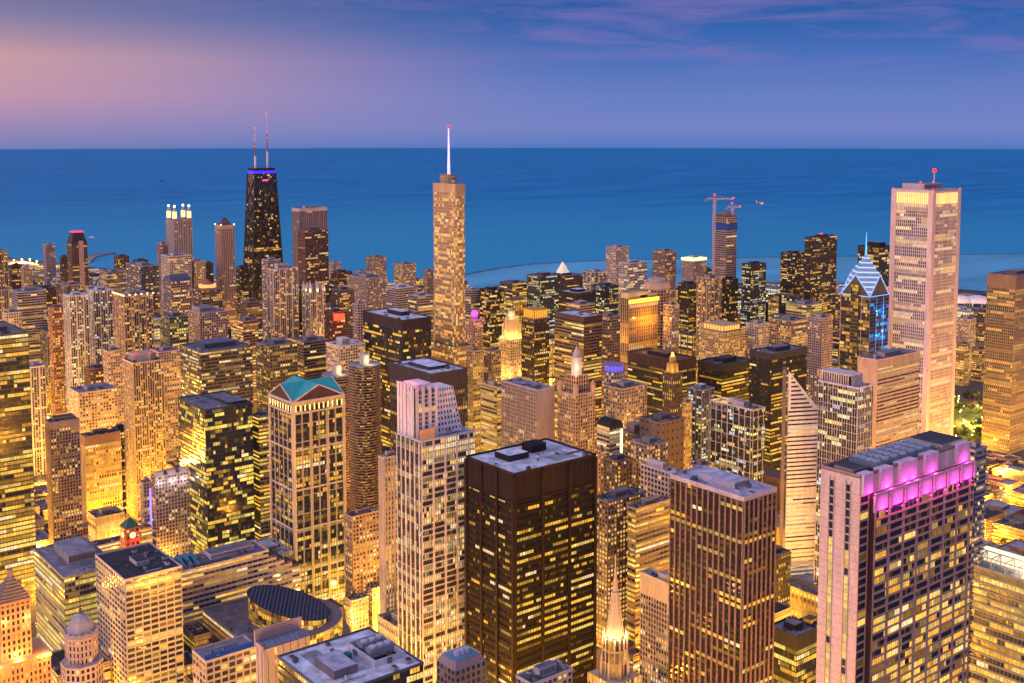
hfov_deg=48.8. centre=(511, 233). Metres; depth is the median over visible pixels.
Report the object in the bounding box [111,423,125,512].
office building
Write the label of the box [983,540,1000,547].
city building
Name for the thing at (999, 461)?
city building
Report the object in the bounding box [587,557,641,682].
church spire
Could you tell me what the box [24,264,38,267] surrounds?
city building
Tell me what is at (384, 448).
city building
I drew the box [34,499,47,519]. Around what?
city building
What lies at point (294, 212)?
window
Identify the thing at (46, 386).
window
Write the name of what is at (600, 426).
window
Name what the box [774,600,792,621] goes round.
city building
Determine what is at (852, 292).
window
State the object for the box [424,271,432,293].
window
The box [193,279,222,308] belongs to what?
office building
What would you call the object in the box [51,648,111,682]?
city building
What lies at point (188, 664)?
office building
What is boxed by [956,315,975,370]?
apartment tower
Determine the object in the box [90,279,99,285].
city building
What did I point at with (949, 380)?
window
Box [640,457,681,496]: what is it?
office building
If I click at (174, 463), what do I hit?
city building
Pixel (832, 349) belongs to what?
window
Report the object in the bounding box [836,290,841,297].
city building
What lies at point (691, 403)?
window
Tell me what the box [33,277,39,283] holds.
city building
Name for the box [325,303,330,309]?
city building
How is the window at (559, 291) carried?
in the office building at (570, 295)
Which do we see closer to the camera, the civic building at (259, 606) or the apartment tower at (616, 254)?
the civic building at (259, 606)
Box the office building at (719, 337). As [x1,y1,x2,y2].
[698,320,745,359]
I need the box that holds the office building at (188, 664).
[184,642,192,676]
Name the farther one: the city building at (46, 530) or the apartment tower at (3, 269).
the apartment tower at (3, 269)
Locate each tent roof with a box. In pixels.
[958,295,970,305]
[963,295,986,307]
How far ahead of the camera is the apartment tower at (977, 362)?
1892.19 m
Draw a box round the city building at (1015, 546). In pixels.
[996,539,1023,556]
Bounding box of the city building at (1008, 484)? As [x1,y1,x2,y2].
[985,473,1020,492]
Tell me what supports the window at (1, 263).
in the apartment tower at (3, 269)
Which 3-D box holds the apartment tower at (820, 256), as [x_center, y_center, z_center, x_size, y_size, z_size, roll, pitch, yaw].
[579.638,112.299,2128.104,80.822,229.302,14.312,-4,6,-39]
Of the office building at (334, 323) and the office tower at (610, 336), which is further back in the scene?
the office building at (334, 323)
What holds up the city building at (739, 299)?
on the ground at (959, 391)
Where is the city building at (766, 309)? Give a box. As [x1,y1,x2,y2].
[765,297,767,321]
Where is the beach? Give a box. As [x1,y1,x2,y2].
[88,252,108,262]
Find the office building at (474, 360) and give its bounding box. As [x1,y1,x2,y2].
[465,346,482,452]
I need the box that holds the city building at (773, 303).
[768,293,780,321]
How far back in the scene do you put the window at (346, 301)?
1747.22 m
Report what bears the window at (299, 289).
in the apartment tower at (300, 312)
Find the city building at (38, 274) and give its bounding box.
[34,273,43,276]
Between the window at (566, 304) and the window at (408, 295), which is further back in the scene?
the window at (408, 295)
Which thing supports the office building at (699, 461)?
on the ground at (959, 391)
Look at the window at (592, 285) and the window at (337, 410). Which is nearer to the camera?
the window at (337, 410)
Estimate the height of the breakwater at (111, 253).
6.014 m
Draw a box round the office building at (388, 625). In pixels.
[377,609,397,644]
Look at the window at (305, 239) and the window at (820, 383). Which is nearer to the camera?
the window at (820, 383)
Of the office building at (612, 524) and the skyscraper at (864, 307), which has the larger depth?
the skyscraper at (864, 307)
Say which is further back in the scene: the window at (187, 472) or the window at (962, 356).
the window at (962, 356)
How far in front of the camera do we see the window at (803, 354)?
1229.92 m
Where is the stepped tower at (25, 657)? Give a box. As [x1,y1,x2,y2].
[0,568,51,682]
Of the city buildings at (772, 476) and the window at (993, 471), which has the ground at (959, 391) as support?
the city buildings at (772, 476)
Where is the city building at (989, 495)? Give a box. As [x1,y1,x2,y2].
[985,491,993,500]
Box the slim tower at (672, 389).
[662,352,681,415]
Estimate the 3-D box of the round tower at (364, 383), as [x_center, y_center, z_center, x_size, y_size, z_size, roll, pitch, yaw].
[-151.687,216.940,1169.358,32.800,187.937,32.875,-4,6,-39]
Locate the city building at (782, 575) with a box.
[775,544,791,605]
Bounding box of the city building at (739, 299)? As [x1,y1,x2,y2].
[738,290,740,310]
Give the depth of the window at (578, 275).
2281.86 m
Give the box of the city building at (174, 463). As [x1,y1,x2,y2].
[166,460,179,468]
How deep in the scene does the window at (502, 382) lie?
1118.76 m
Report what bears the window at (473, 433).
in the skyscraper at (435, 442)
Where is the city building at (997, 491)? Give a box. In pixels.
[985,484,1007,498]
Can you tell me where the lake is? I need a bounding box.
[0,148,1023,282]
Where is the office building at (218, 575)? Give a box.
[170,540,299,624]
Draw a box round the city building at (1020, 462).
[1018,458,1023,467]
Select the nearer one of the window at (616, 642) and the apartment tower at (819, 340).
the window at (616, 642)
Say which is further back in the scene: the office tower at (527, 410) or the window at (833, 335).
the window at (833, 335)
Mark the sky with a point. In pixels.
(75, 74)
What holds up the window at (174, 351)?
in the apartment tower at (169, 355)
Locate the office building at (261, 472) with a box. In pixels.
[252,409,270,539]
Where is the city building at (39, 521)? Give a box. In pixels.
[35,511,44,530]
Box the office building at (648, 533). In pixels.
[626,495,669,648]
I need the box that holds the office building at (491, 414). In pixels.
[480,380,501,451]
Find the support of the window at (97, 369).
in the apartment tower at (94, 373)
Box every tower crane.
[705,194,733,274]
[725,202,740,213]
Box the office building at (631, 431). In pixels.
[623,421,639,456]
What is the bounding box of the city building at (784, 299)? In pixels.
[779,294,802,313]
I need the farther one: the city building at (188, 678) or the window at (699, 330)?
the window at (699, 330)
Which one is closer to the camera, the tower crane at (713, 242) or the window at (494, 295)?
the window at (494, 295)
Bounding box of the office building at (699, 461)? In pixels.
[689,458,712,467]
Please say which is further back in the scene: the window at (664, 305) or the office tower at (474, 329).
the office tower at (474, 329)
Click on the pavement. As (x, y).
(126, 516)
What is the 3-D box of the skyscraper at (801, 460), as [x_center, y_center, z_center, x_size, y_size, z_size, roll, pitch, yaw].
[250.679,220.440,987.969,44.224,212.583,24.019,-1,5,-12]
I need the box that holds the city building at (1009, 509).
[984,499,1023,516]
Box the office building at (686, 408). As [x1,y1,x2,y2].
[682,398,692,469]
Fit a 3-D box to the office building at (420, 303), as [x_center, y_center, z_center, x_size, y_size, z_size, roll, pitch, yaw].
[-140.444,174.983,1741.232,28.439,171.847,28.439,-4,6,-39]
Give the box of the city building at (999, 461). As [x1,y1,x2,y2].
[986,455,1009,465]
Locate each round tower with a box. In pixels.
[322,364,349,508]
[348,353,381,510]
[603,361,624,415]
[644,277,669,349]
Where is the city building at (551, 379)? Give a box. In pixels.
[549,377,553,384]
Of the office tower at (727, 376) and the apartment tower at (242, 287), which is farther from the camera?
the apartment tower at (242, 287)
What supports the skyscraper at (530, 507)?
on the ground at (959, 391)
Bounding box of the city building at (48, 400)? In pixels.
[46,383,49,418]
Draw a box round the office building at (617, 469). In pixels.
[603,452,632,492]
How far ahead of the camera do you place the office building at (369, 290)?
2033.34 m
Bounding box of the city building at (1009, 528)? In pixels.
[992,515,1023,544]
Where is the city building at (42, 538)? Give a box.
[36,529,48,547]
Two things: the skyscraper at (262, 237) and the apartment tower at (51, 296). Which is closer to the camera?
the apartment tower at (51, 296)
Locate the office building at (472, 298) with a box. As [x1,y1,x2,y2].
[465,287,479,342]
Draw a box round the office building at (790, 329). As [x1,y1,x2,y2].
[769,315,807,346]
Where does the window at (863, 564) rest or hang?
in the skyscraper at (895, 551)
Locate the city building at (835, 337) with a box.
[833,331,839,343]
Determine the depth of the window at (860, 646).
541.86 m
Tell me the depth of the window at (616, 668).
657.53 m
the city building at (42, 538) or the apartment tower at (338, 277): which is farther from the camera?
the apartment tower at (338, 277)
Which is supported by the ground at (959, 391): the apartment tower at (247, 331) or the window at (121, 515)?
the apartment tower at (247, 331)
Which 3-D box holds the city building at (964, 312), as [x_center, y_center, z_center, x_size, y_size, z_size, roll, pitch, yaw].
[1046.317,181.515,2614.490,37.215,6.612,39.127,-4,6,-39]
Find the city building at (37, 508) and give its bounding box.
[35,503,39,514]
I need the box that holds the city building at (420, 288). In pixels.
[417,285,423,291]
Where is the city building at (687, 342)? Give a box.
[679,331,695,356]
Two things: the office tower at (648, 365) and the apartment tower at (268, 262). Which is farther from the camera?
the apartment tower at (268, 262)
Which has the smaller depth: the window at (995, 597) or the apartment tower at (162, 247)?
the window at (995, 597)
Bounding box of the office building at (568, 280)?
[555,262,582,289]
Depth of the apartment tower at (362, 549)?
933.09 m
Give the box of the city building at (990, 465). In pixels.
[985,460,999,472]
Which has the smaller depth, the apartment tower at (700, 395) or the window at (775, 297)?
the apartment tower at (700, 395)
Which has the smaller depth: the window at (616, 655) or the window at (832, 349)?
the window at (616, 655)
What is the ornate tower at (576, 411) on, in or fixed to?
on the ground at (959, 391)
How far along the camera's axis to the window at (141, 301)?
1508.40 m
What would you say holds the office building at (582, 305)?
on the ground at (959, 391)
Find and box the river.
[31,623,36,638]
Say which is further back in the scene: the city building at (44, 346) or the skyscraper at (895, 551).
the city building at (44, 346)
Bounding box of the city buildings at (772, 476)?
[8,258,986,668]
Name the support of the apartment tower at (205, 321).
on the ground at (959, 391)
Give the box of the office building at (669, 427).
[639,411,684,469]
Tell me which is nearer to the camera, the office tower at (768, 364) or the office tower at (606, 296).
the office tower at (768, 364)
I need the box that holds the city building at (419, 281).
[416,278,422,285]
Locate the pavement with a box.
[8,266,1023,621]
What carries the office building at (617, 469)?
on the ground at (959, 391)
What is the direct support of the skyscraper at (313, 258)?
on the ground at (959, 391)
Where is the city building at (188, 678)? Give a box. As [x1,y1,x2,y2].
[184,673,192,682]
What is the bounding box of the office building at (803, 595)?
[790,572,817,618]
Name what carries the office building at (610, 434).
on the ground at (959, 391)
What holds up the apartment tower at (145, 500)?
on the ground at (959, 391)
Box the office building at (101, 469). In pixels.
[80,428,122,522]
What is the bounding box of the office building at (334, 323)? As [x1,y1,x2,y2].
[325,308,345,340]
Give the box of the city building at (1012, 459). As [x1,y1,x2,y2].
[986,450,1021,464]
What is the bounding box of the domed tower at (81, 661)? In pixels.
[60,581,107,682]
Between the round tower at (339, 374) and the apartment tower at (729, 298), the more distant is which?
the apartment tower at (729, 298)
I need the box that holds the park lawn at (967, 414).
[953,402,982,443]
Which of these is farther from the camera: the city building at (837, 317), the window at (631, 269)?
the city building at (837, 317)
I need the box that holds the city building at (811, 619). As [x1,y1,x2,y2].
[799,614,816,626]
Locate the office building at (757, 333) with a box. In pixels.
[746,319,768,358]
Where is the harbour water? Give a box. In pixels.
[465,254,1023,290]
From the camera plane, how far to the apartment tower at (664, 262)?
2226.83 m
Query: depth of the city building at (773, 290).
2744.92 m
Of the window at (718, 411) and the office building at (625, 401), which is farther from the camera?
the office building at (625, 401)
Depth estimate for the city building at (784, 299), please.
2093.47 m
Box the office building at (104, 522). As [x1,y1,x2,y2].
[87,506,124,540]
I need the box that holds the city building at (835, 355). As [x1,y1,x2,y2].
[832,343,838,367]
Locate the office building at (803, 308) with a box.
[786,300,821,317]
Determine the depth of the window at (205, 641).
833.43 m
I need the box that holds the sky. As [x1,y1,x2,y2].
[0,0,1023,148]
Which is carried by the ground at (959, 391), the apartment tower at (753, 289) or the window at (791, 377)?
the apartment tower at (753, 289)
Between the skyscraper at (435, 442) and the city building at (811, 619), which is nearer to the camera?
the skyscraper at (435, 442)
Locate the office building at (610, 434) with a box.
[596,416,622,455]
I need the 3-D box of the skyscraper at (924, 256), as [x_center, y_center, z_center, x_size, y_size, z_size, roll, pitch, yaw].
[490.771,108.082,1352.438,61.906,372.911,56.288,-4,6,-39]
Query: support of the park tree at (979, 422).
on the park lawn at (967, 414)
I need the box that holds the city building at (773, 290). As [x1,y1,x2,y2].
[766,287,779,293]
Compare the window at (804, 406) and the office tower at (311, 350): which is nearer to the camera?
the window at (804, 406)
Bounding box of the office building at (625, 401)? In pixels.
[603,379,647,428]
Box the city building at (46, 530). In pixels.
[44,523,48,535]
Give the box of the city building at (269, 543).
[254,537,292,559]
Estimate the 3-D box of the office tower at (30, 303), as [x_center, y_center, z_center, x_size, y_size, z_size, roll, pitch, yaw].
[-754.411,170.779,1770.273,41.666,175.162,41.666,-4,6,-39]
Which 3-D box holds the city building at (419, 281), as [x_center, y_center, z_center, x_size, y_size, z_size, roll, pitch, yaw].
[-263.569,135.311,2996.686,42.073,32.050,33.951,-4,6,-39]
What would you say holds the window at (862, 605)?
in the skyscraper at (895, 551)
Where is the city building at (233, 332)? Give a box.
[231,326,235,339]
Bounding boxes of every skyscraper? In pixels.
[0,321,35,598]
[166,204,192,259]
[214,217,235,328]
[243,112,282,311]
[268,375,346,608]
[292,205,327,266]
[297,227,328,303]
[362,308,431,446]
[389,356,467,451]
[396,379,475,682]
[431,126,470,366]
[464,438,597,682]
[620,290,658,379]
[667,465,776,682]
[779,367,817,578]
[816,431,976,682]
[839,232,888,371]
[888,168,961,435]
[981,268,1023,454]
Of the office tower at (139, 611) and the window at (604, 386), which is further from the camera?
the window at (604, 386)
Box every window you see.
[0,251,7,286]
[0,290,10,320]
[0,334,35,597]
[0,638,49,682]
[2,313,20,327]
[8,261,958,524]
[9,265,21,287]
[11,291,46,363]
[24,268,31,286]
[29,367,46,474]
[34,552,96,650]
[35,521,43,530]
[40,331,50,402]
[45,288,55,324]
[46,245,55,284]
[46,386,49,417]
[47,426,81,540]
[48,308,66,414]
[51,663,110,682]
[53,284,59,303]
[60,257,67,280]
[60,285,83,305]
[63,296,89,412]
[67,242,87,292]
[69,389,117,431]
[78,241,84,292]
[85,369,103,383]
[85,441,121,510]
[86,291,113,364]
[88,514,123,540]
[96,558,183,682]
[98,542,120,550]
[100,272,125,291]
[103,351,123,424]
[113,294,153,356]
[114,256,128,269]
[120,429,125,511]
[121,528,138,547]
[122,361,165,519]
[126,264,160,337]
[140,483,150,523]
[140,528,151,542]
[151,472,189,556]
[154,318,159,346]
[158,244,167,308]
[159,351,180,460]
[161,256,191,313]
[162,316,187,347]
[163,280,190,313]
[166,220,191,259]
[178,399,254,553]
[180,346,252,412]
[183,628,211,648]
[188,311,226,338]
[192,261,204,296]
[193,289,221,308]
[203,612,233,642]
[204,552,268,603]
[205,264,212,282]
[215,228,235,327]
[236,268,247,316]
[236,320,257,411]
[240,302,262,340]
[244,173,281,311]
[248,599,328,631]
[252,416,270,539]
[256,343,296,411]
[262,260,279,339]
[267,268,297,339]
[268,554,299,590]
[271,397,344,607]
[291,340,327,379]
[292,211,326,266]
[298,230,328,302]
[299,289,302,336]
[302,290,324,336]
[310,620,341,644]
[325,312,344,340]
[326,343,364,370]
[329,263,340,278]
[331,272,351,287]
[331,290,353,338]
[335,377,347,505]
[346,512,378,617]
[347,276,386,309]
[353,304,364,341]
[353,367,376,506]
[363,322,430,446]
[366,257,385,275]
[378,618,396,643]
[381,489,397,611]
[386,287,414,309]
[390,378,466,449]
[394,264,415,290]
[397,432,474,682]
[408,295,432,340]
[416,279,422,285]
[419,386,459,438]
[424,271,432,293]
[431,192,469,366]
[444,174,454,181]
[465,290,479,341]
[466,320,482,381]
[466,351,481,451]
[468,484,593,682]
[480,289,503,348]
[481,384,501,451]
[484,351,500,382]
[499,338,521,384]
[500,282,526,298]
[502,382,534,447]
[504,299,526,336]
[522,319,548,384]
[527,275,559,333]
[549,339,554,376]
[555,317,601,452]
[558,392,593,451]
[559,291,595,311]
[560,275,582,288]
[565,374,587,391]
[566,304,594,312]
[583,272,606,289]
[592,285,617,313]
[596,493,644,647]
[597,424,622,455]
[601,317,619,416]
[604,372,620,383]
[604,386,646,428]
[604,459,630,492]
[606,247,628,299]
[610,641,613,651]
[610,654,613,663]
[611,666,613,676]
[615,641,618,651]
[615,654,618,664]
[615,667,617,676]
[619,262,646,312]
[621,295,657,378]
[623,433,639,454]
[627,501,669,648]
[628,362,695,413]
[629,655,639,673]
[631,442,667,486]
[640,593,667,682]
[641,419,681,468]
[641,465,667,495]
[645,288,668,349]
[653,251,675,300]
[663,372,681,414]
[664,305,678,352]
[669,479,774,682]
[678,284,696,332]
[679,334,695,356]
[682,261,705,279]
[682,403,691,469]
[689,389,713,462]
[696,278,721,382]
[698,367,749,400]
[699,330,745,358]
[710,402,764,481]
[714,215,736,277]
[721,279,737,321]
[741,264,765,328]
[746,323,768,358]
[749,354,806,470]
[767,288,779,293]
[768,295,778,321]
[770,319,807,346]
[774,610,791,621]
[776,552,789,604]
[779,295,802,313]
[780,253,803,295]
[786,303,821,316]
[786,377,817,572]
[791,402,808,404]
[791,406,811,408]
[796,643,816,682]
[804,236,836,328]
[807,317,832,405]
[814,382,872,584]
[832,349,838,367]
[833,335,838,343]
[835,310,839,328]
[839,294,888,369]
[849,284,858,371]
[856,651,863,659]
[856,659,863,667]
[856,667,862,675]
[856,675,862,682]
[857,610,864,618]
[857,618,864,626]
[857,626,864,634]
[857,635,863,642]
[857,643,863,650]
[858,246,889,290]
[858,577,865,585]
[858,586,865,593]
[858,594,864,601]
[858,602,864,609]
[859,537,866,544]
[859,545,866,552]
[859,553,866,560]
[859,561,865,568]
[859,569,865,577]
[860,495,867,502]
[860,504,867,511]
[860,512,867,519]
[860,520,867,527]
[860,528,866,535]
[871,478,973,682]
[876,360,919,447]
[893,192,956,433]
[955,344,969,385]
[957,319,975,357]
[967,449,985,680]
[968,567,1023,682]
[971,349,984,381]
[974,312,985,346]
[982,287,1023,453]
[983,515,1003,539]
[986,481,1019,491]
[993,471,1022,480]
[993,523,1023,544]
[1010,492,1023,505]
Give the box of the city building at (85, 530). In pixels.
[83,523,88,538]
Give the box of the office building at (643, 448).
[630,435,668,487]
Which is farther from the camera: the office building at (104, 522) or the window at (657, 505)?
the office building at (104, 522)
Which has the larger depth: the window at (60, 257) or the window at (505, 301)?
the window at (60, 257)
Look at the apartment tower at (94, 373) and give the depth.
1448.01 m
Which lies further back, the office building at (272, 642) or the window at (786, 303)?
the window at (786, 303)
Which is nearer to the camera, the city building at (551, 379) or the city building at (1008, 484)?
the city building at (1008, 484)
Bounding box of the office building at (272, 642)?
[254,616,309,682]
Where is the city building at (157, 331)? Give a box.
[154,316,160,347]
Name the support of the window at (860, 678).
in the skyscraper at (895, 551)
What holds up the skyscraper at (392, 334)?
on the ground at (959, 391)
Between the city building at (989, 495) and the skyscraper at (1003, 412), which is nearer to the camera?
the city building at (989, 495)
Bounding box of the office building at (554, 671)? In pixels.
[516,659,572,682]
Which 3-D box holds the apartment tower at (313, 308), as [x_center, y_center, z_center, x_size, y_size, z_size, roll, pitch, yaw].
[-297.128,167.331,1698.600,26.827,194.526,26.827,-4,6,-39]
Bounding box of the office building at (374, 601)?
[368,580,379,631]
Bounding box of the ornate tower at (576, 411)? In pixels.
[557,346,595,452]
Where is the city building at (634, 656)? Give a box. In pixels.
[628,642,639,673]
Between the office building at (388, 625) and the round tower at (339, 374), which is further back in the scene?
the round tower at (339, 374)
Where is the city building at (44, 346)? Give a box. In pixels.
[40,327,50,403]
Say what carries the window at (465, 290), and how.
in the office building at (472, 298)
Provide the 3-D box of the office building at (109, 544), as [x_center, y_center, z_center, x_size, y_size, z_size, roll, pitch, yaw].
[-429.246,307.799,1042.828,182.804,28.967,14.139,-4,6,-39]
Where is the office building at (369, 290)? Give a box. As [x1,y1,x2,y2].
[347,273,386,309]
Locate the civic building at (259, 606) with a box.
[202,585,350,644]
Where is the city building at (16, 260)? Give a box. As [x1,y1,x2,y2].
[9,259,23,261]
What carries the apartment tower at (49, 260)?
on the ground at (959, 391)
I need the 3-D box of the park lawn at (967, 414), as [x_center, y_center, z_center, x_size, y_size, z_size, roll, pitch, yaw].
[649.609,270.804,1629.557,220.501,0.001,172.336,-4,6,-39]
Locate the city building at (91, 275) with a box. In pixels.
[88,273,99,277]
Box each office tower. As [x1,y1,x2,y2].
[11,287,47,363]
[33,536,102,651]
[95,542,184,682]
[162,312,188,348]
[177,390,254,553]
[179,337,253,412]
[240,298,262,340]
[255,338,297,411]
[277,627,423,682]
[291,335,327,379]
[331,286,353,338]
[353,300,364,341]
[378,449,397,613]
[466,310,482,381]
[480,286,503,348]
[501,377,554,447]
[522,306,548,384]
[554,309,602,452]
[592,282,617,314]
[601,312,619,416]
[627,347,696,414]
[640,568,668,682]
[663,301,679,352]
[697,354,749,400]
[749,343,807,471]
[773,616,816,682]
[857,347,920,448]
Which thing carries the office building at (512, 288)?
on the ground at (959, 391)
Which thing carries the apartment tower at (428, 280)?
on the ground at (959, 391)
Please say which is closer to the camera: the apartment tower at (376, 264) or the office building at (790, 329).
the office building at (790, 329)
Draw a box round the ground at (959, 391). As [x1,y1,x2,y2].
[7,257,1023,623]
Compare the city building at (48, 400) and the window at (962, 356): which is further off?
the window at (962, 356)
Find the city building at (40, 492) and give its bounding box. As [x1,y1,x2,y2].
[34,484,46,500]
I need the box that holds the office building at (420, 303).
[408,292,433,340]
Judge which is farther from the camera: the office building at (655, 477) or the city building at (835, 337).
the city building at (835, 337)
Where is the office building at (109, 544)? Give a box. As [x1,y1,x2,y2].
[91,535,120,551]
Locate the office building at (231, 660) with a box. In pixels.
[192,634,255,682]
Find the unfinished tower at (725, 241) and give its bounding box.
[713,211,736,277]
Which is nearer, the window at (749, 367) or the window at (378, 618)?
the window at (378, 618)
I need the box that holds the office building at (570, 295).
[559,288,595,312]
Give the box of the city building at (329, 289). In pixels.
[329,279,330,299]
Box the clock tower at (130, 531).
[119,516,140,547]
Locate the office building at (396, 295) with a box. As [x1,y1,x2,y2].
[386,284,414,309]
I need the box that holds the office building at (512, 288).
[500,279,526,298]
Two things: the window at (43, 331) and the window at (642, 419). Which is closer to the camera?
the window at (642, 419)
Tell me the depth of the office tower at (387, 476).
855.65 m
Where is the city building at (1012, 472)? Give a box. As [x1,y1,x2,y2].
[991,465,1023,482]
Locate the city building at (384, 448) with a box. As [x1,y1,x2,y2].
[381,445,389,453]
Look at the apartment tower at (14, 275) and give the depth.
2373.01 m
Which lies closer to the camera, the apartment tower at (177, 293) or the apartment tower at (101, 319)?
the apartment tower at (101, 319)
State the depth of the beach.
3860.93 m
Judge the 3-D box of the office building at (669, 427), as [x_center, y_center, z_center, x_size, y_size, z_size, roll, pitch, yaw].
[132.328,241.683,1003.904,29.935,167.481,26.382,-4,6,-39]
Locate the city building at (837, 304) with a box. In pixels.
[835,298,839,307]
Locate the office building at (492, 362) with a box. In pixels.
[483,346,501,383]
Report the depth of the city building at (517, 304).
2175.92 m
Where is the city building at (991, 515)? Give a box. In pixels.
[983,506,1006,540]
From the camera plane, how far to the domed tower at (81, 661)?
657.09 m
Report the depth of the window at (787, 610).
878.45 m
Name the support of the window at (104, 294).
in the apartment tower at (101, 319)
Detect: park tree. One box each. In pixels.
[955,402,964,409]
[963,426,972,438]
[971,435,979,440]
[972,428,980,434]
[973,391,980,400]
[974,417,981,425]
[998,537,1005,543]
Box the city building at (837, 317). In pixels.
[835,308,839,328]
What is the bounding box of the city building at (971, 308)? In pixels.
[962,307,984,310]
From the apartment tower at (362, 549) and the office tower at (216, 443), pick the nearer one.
the apartment tower at (362, 549)
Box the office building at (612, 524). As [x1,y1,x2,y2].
[596,486,646,648]
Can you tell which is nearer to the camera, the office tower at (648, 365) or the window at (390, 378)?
the window at (390, 378)
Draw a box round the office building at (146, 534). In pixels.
[140,522,152,543]
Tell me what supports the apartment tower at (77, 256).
on the ground at (959, 391)
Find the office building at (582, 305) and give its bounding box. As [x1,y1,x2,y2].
[566,300,594,312]
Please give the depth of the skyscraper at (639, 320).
1324.17 m
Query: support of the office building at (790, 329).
on the ground at (959, 391)
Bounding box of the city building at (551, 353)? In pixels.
[549,333,554,376]
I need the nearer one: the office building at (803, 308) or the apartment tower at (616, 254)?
the office building at (803, 308)
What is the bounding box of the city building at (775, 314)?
[769,313,785,330]
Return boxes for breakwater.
[88,252,115,255]
[465,253,1022,274]
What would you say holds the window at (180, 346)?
in the office tower at (215, 364)
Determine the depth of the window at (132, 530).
1015.42 m
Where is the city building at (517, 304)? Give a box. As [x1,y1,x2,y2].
[504,297,526,336]
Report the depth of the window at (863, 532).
536.92 m
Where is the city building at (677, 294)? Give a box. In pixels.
[676,286,677,303]
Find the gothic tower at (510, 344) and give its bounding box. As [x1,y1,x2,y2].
[499,307,521,384]
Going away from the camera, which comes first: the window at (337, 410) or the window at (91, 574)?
the window at (91, 574)
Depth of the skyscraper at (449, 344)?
1380.03 m
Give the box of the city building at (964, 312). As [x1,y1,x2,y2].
[957,309,973,315]
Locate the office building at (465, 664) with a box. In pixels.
[437,645,485,682]
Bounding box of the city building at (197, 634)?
[183,620,212,648]
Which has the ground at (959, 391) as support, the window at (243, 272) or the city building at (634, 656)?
the city building at (634, 656)
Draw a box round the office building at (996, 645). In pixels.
[968,545,1023,682]
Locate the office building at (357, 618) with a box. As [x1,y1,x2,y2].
[345,592,368,631]
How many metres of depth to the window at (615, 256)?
2327.15 m
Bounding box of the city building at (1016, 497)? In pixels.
[1009,485,1023,506]
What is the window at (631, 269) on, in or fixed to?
in the apartment tower at (632, 274)
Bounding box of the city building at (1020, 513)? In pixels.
[1014,509,1023,517]
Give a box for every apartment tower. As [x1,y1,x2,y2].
[0,249,8,287]
[0,286,11,320]
[2,308,21,327]
[9,263,21,288]
[21,265,32,286]
[29,361,46,475]
[35,284,56,327]
[43,242,55,284]
[44,413,82,544]
[48,304,66,415]
[51,280,66,305]
[60,254,67,281]
[60,281,83,305]
[63,291,90,413]
[67,231,88,292]
[68,382,117,432]
[84,363,103,383]
[86,286,113,364]
[100,269,126,291]
[103,346,123,424]
[112,290,154,357]
[114,254,128,270]
[121,349,165,520]
[125,261,160,338]
[133,258,147,261]
[139,477,152,540]
[150,345,180,461]
[150,466,190,557]
[157,241,167,313]
[161,252,192,313]
[163,274,191,314]
[188,304,227,342]
[191,258,205,305]
[205,261,213,282]
[236,265,248,317]
[236,316,258,412]
[261,257,279,339]
[267,262,298,339]
[299,286,302,336]
[302,280,324,337]
[325,336,365,371]
[329,260,340,278]
[331,269,351,287]
[344,506,379,617]
[355,269,366,273]
[366,254,385,275]
[394,261,415,291]
[424,268,433,339]
[527,272,559,333]
[583,269,606,289]
[595,445,606,494]
[606,244,628,299]
[618,259,646,314]
[652,248,675,302]
[678,280,696,332]
[681,255,706,282]
[687,383,714,462]
[696,274,721,382]
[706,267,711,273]
[710,397,765,482]
[721,276,737,322]
[741,261,765,328]
[780,250,803,295]
[803,233,836,328]
[806,313,833,406]
[814,367,873,584]
[857,241,889,290]
[955,340,969,386]
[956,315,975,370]
[966,440,987,682]
[971,345,984,382]
[974,309,985,346]

